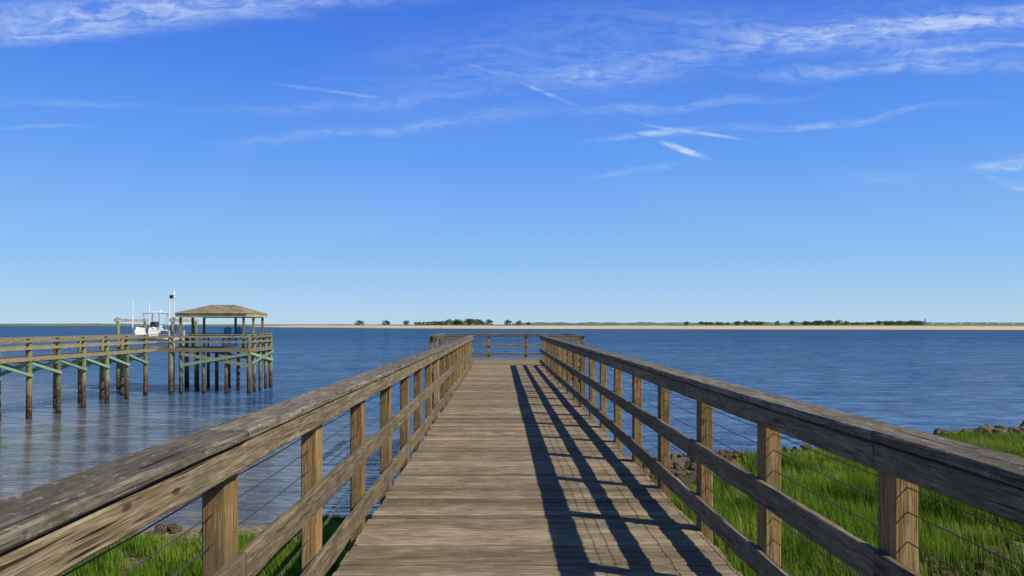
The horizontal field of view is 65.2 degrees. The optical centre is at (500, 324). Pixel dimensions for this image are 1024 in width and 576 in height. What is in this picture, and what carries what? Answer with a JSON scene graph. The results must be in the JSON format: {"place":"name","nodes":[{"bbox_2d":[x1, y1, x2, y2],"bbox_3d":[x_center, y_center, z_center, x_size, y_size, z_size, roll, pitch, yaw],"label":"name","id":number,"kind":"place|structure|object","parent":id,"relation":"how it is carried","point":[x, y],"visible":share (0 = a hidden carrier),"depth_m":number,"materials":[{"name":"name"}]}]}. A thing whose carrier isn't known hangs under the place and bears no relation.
{"place":"outdoors","nodes":[
{"label":"outdoors","id":0,"kind":"place"},
{"bbox_2d":[0,324,371,325],"bbox_3d":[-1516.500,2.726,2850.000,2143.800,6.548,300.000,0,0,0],"label":"marsh shore","id":1,"kind":"structure","parent":0,"point":[162,324],"depth_m":2730.85,"materials":[{"name":"green plant"}]},
{"bbox_2d":[0,324,1023,530],"bbox_3d":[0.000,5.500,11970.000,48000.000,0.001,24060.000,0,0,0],"label":"water","id":2,"kind":"structure","parent":0,"point":[929,381],"depth_m":70.70,"materials":[{"name":"blue liquid"}]},
{"bbox_2d":[0,0,1023,323],"label":"sky","id":3,"kind":"structure","parent":0,"point":[289,161],"materials":[{"name":"blue"}]},
{"bbox_2d":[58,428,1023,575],"bbox_3d":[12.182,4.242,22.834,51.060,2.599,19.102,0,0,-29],"label":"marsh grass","id":4,"kind":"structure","parent":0,"point":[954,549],"depth_m":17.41,"materials":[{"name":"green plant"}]},
{"bbox_2d":[76,435,1023,575],"bbox_3d":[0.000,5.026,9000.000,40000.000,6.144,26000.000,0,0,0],"label":"ground","id":5,"kind":"structure","parent":0,"point":[690,479],"depth_m":21.04,"materials":[{"name":"brown soil"}]},
{"bbox_2d":[0,333,273,418],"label":"boat dock","id":6,"kind":"object","parent":5,"relation":"on","point":[57,357],"visible":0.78,"depth_m":59.64,"materials":[{"name":"brown wood"}]},
{"bbox_2d":[169,291,177,347],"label":"light pole","id":7,"kind":"object","parent":6,"relation":"on","point":[172,296],"visible":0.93,"depth_m":64.56,"materials":[{"name":"white metal"}]},
{"bbox_2d":[175,305,266,347],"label":"gazebo","id":8,"kind":"object","parent":6,"relation":"on","point":[235,312],"visible":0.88,"depth_m":64.86,"materials":[{"name":"brown wood"}]},
{"bbox_2d":[222,327,231,347],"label":"deck chair","id":9,"kind":"object","parent":6,"relation":"on","point":[229,332],"visible":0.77,"depth_m":66.70,"materials":[{"name":"blue paint"}]},
{"bbox_2d":[232,327,241,346],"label":"deck chair","id":10,"kind":"object","parent":6,"relation":"on","point":[238,331],"visible":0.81,"depth_m":66.78,"materials":[{"name":"blue paint"}]},
{"bbox_2d":[144,530,154,539],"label":"boulder","id":11,"kind":"object","parent":5,"relation":"on","point":[149,531],"visible":0.34,"depth_m":20.05,"materials":[{"name":"brown stone"}]},
{"bbox_2d":[114,301,198,389],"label":"boat lift","id":12,"kind":"object","parent":5,"relation":"on","point":[117,320],"visible":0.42,"depth_m":67.54,"materials":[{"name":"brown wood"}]},
{"bbox_2d":[132,309,182,343],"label":"motor boat","id":13,"kind":"object","parent":12,"relation":"hanging from","point":[155,328],"visible":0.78,"depth_m":68.19,"materials":[{"name":"plastic"}]},
{"bbox_2d":[154,523,166,534],"bbox_3d":[-8.886,5.393,20.787,0.338,0.412,0.296,0,0,33],"label":"boulder","id":14,"kind":"object","parent":5,"relation":"on","point":[160,527],"visible":0.58,"depth_m":20.78,"materials":[{"name":"brown stone"}]},
{"bbox_2d":[167,523,176,530],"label":"boulder","id":15,"kind":"object","parent":5,"relation":"on","point":[170,526],"visible":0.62,"depth_m":21.10,"materials":[{"name":"stone"}]},
{"bbox_2d":[170,526,180,533],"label":"boulder","id":16,"kind":"object","parent":5,"relation":"on","point":[176,529],"visible":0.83,"depth_m":20.89,"materials":[{"name":"brown stone"}]},
{"bbox_2d":[329,517,341,524],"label":"boulder","id":17,"kind":"object","parent":5,"relation":"on","point":[334,519],"visible":0.28,"depth_m":20.91,"materials":[{"name":"stone"}]},
{"bbox_2d":[0,333,1023,575],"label":"wooden pier","id":18,"kind":"structure","parent":5,"relation":"on","point":[525,466],"depth_m":5.12,"materials":[{"name":"brown wood"}]},
{"bbox_2d":[649,473,657,483],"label":"boulder","id":19,"kind":"object","parent":5,"relation":"on","point":[653,477],"visible":0.42,"depth_m":25.19,"materials":[{"name":"stone"}]},
{"bbox_2d":[670,452,676,458],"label":"boulder","id":20,"kind":"object","parent":5,"relation":"on","point":[672,455],"visible":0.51,"depth_m":32.03,"materials":[{"name":"stone"}]},
{"bbox_2d":[673,461,682,468],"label":"boulder","id":21,"kind":"object","parent":5,"relation":"on","point":[680,464],"visible":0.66,"depth_m":28.86,"materials":[{"name":"stone"}]},
{"bbox_2d":[674,471,685,475],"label":"boulder","id":22,"kind":"object","parent":5,"relation":"on","point":[677,472],"visible":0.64,"depth_m":26.18,"materials":[{"name":"stone"}]},
{"bbox_2d":[685,462,692,469],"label":"boulder","id":23,"kind":"object","parent":5,"relation":"on","point":[688,467],"visible":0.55,"depth_m":27.35,"materials":[{"name":"brown stone"}]},
{"bbox_2d":[691,462,696,469],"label":"boulder","id":24,"kind":"object","parent":5,"relation":"on","point":[694,466],"visible":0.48,"depth_m":27.17,"materials":[{"name":"stone"}]},
{"bbox_2d":[719,449,726,456],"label":"boulder","id":25,"kind":"object","parent":5,"relation":"on","point":[721,452],"visible":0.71,"depth_m":30.98,"materials":[{"name":"stone"}]},
{"bbox_2d":[724,450,730,457],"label":"boulder","id":26,"kind":"object","parent":5,"relation":"on","point":[728,453],"visible":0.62,"depth_m":31.08,"materials":[{"name":"brown stone"}]},
{"bbox_2d":[731,452,737,458],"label":"boulder","id":27,"kind":"object","parent":5,"relation":"on","point":[734,455],"visible":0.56,"depth_m":31.89,"materials":[{"name":"stone"}]},
{"bbox_2d":[731,461,744,469],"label":"boulder","id":28,"kind":"object","parent":5,"relation":"on","point":[736,463],"visible":0.16,"depth_m":26.08,"materials":[{"name":"brown stone"}]},
{"bbox_2d":[918,556,938,569],"bbox_3d":[7.582,4.318,14.188,0.433,0.415,0.517,0,0,6],"label":"boulder","id":29,"kind":"object","parent":5,"relation":"on","point":[926,559],"visible":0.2,"depth_m":14.13,"materials":[{"name":"stone"}]},
{"bbox_2d":[933,428,941,434],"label":"boulder","id":30,"kind":"object","parent":5,"relation":"on","point":[937,430],"visible":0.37,"depth_m":38.54,"materials":[{"name":"stone"}]},
{"bbox_2d":[927,566,951,575],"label":"boulder","id":31,"kind":"object","parent":5,"relation":"on","point":[940,570],"visible":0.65,"depth_m":13.41,"materials":[{"name":"grey stone"}]},
{"bbox_2d":[941,429,948,435],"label":"boulder","id":32,"kind":"object","parent":5,"relation":"on","point":[944,431],"visible":0.45,"depth_m":37.74,"materials":[{"name":"stone"}]},
{"bbox_2d":[962,564,975,574],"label":"boulder","id":33,"kind":"object","parent":5,"relation":"on","point":[967,571],"visible":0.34,"depth_m":13.60,"materials":[{"name":"brown stone"}]},
{"bbox_2d":[972,570,990,575],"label":"boulder","id":34,"kind":"object","parent":5,"relation":"on","point":[982,573],"visible":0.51,"depth_m":13.06,"materials":[{"name":"grey stone"}]},
{"bbox_2d":[978,425,988,432],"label":"boulder","id":35,"kind":"object","parent":5,"relation":"on","point":[984,427],"visible":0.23,"depth_m":38.28,"materials":[{"name":"brown stone"}]},
{"bbox_2d":[976,560,993,570],"bbox_3d":[8.251,4.137,13.555,0.270,0.295,0.312,0,0,12],"label":"boulder","id":36,"kind":"object","parent":5,"relation":"on","point":[986,562],"visible":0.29,"depth_m":13.53,"materials":[{"name":"stone"}]},
{"bbox_2d":[974,559,1000,568],"bbox_3d":[8.336,4.139,13.670,0.453,0.245,0.383,0,0,18],"label":"boulder","id":37,"kind":"object","parent":5,"relation":"on","point":[975,563],"visible":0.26,"depth_m":13.65,"materials":[{"name":"stone"}]},
{"bbox_2d":[986,426,994,433],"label":"boulder","id":38,"kind":"object","parent":5,"relation":"on","point":[990,428],"visible":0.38,"depth_m":37.88,"materials":[{"name":"brown stone"}]},
{"bbox_2d":[981,546,1002,556],"bbox_3d":[8.809,4.139,14.274,0.334,0.350,0.337,0,0,1],"label":"boulder","id":39,"kind":"object","parent":5,"relation":"on","point":[989,548],"visible":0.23,"depth_m":14.29,"materials":[{"name":"stone"}]},
{"bbox_2d":[981,565,1004,575],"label":"boulder","id":40,"kind":"object","parent":5,"relation":"on","point":[999,568],"visible":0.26,"depth_m":13.15,"materials":[{"name":"grey stone"}]},
{"bbox_2d":[984,551,1007,565],"bbox_3d":[8.657,4.102,13.904,0.417,0.353,0.353,0,0,36],"label":"boulder","id":41,"kind":"object","parent":5,"relation":"on","point":[998,560],"visible":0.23,"depth_m":13.81,"materials":[{"name":"stone"}]},
{"bbox_2d":[992,428,1007,435],"bbox_3d":[23.635,5.282,37.800,0.841,0.735,0.502,21,10,-7],"label":"boulder","id":42,"kind":"object","parent":5,"relation":"on","point":[996,430],"visible":0.26,"depth_m":37.73,"materials":[{"name":"stone"}]},
{"bbox_2d":[1003,558,1021,567],"bbox_3d":[8.579,4.075,13.394,0.345,0.319,0.338,-18,14,-42],"label":"boulder","id":43,"kind":"object","parent":5,"relation":"on","point":[1007,562],"visible":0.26,"depth_m":13.33,"materials":[{"name":"brown stone"}]},
{"bbox_2d":[1007,427,1018,434],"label":"boulder","id":44,"kind":"object","parent":5,"relation":"on","point":[1009,430],"visible":0.77,"depth_m":38.40,"materials":[{"name":"stone"}]},
{"bbox_2d":[1005,542,1023,553],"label":"boulder","id":45,"kind":"object","parent":5,"relation":"on","point":[1017,544],"visible":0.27,"depth_m":14.28,"materials":[{"name":"brown stone"}]},
{"bbox_2d":[251,325,1023,329],"bbox_3d":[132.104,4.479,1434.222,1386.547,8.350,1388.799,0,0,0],"label":"sandbar","id":46,"kind":"structure","parent":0,"point":[945,327],"depth_m":923.72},
{"bbox_2d":[354,320,364,325],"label":"shore tree","id":47,"kind":"object","parent":46,"relation":"on","point":[360,322],"visible":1,"depth_m":1267.63,"materials":[{"name":"green plant"}]},
{"bbox_2d":[445,319,453,324],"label":"shore tree","id":48,"kind":"object","parent":46,"relation":"on","point":[448,321],"visible":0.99,"depth_m":1134.73,"materials":[{"name":"green plant"}]},
{"bbox_2d":[452,319,462,324],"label":"shore tree","id":49,"kind":"object","parent":46,"relation":"on","point":[457,322],"visible":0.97,"depth_m":1142.23,"materials":[{"name":"green plant"}]},
{"bbox_2d":[503,320,511,324],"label":"shore tree","id":50,"kind":"object","parent":46,"relation":"on","point":[508,322],"visible":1,"depth_m":1082.06,"materials":[{"name":"green plant"}]},
{"bbox_2d":[822,320,832,324],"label":"shore tree","id":51,"kind":"object","parent":46,"relation":"on","point":[826,321],"visible":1,"depth_m":934.30,"materials":[{"name":"green plant"}]},
{"bbox_2d":[887,321,895,324],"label":"shore tree","id":52,"kind":"object","parent":46,"relation":"on","point":[891,322],"visible":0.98,"depth_m":924.72,"materials":[{"name":"green plant"}]},
{"bbox_2d":[914,321,923,324],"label":"shore tree","id":53,"kind":"object","parent":46,"relation":"on","point":[918,322],"visible":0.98,"depth_m":942.20,"materials":[{"name":"green plant"}]},
{"bbox_2d":[512,322,1023,324],"bbox_3d":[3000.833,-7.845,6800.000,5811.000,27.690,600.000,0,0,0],"label":"shore","id":54,"kind":"structure","parent":0,"point":[680,323],"depth_m":6520.17,"materials":[{"name":"green plant"}]}
]}

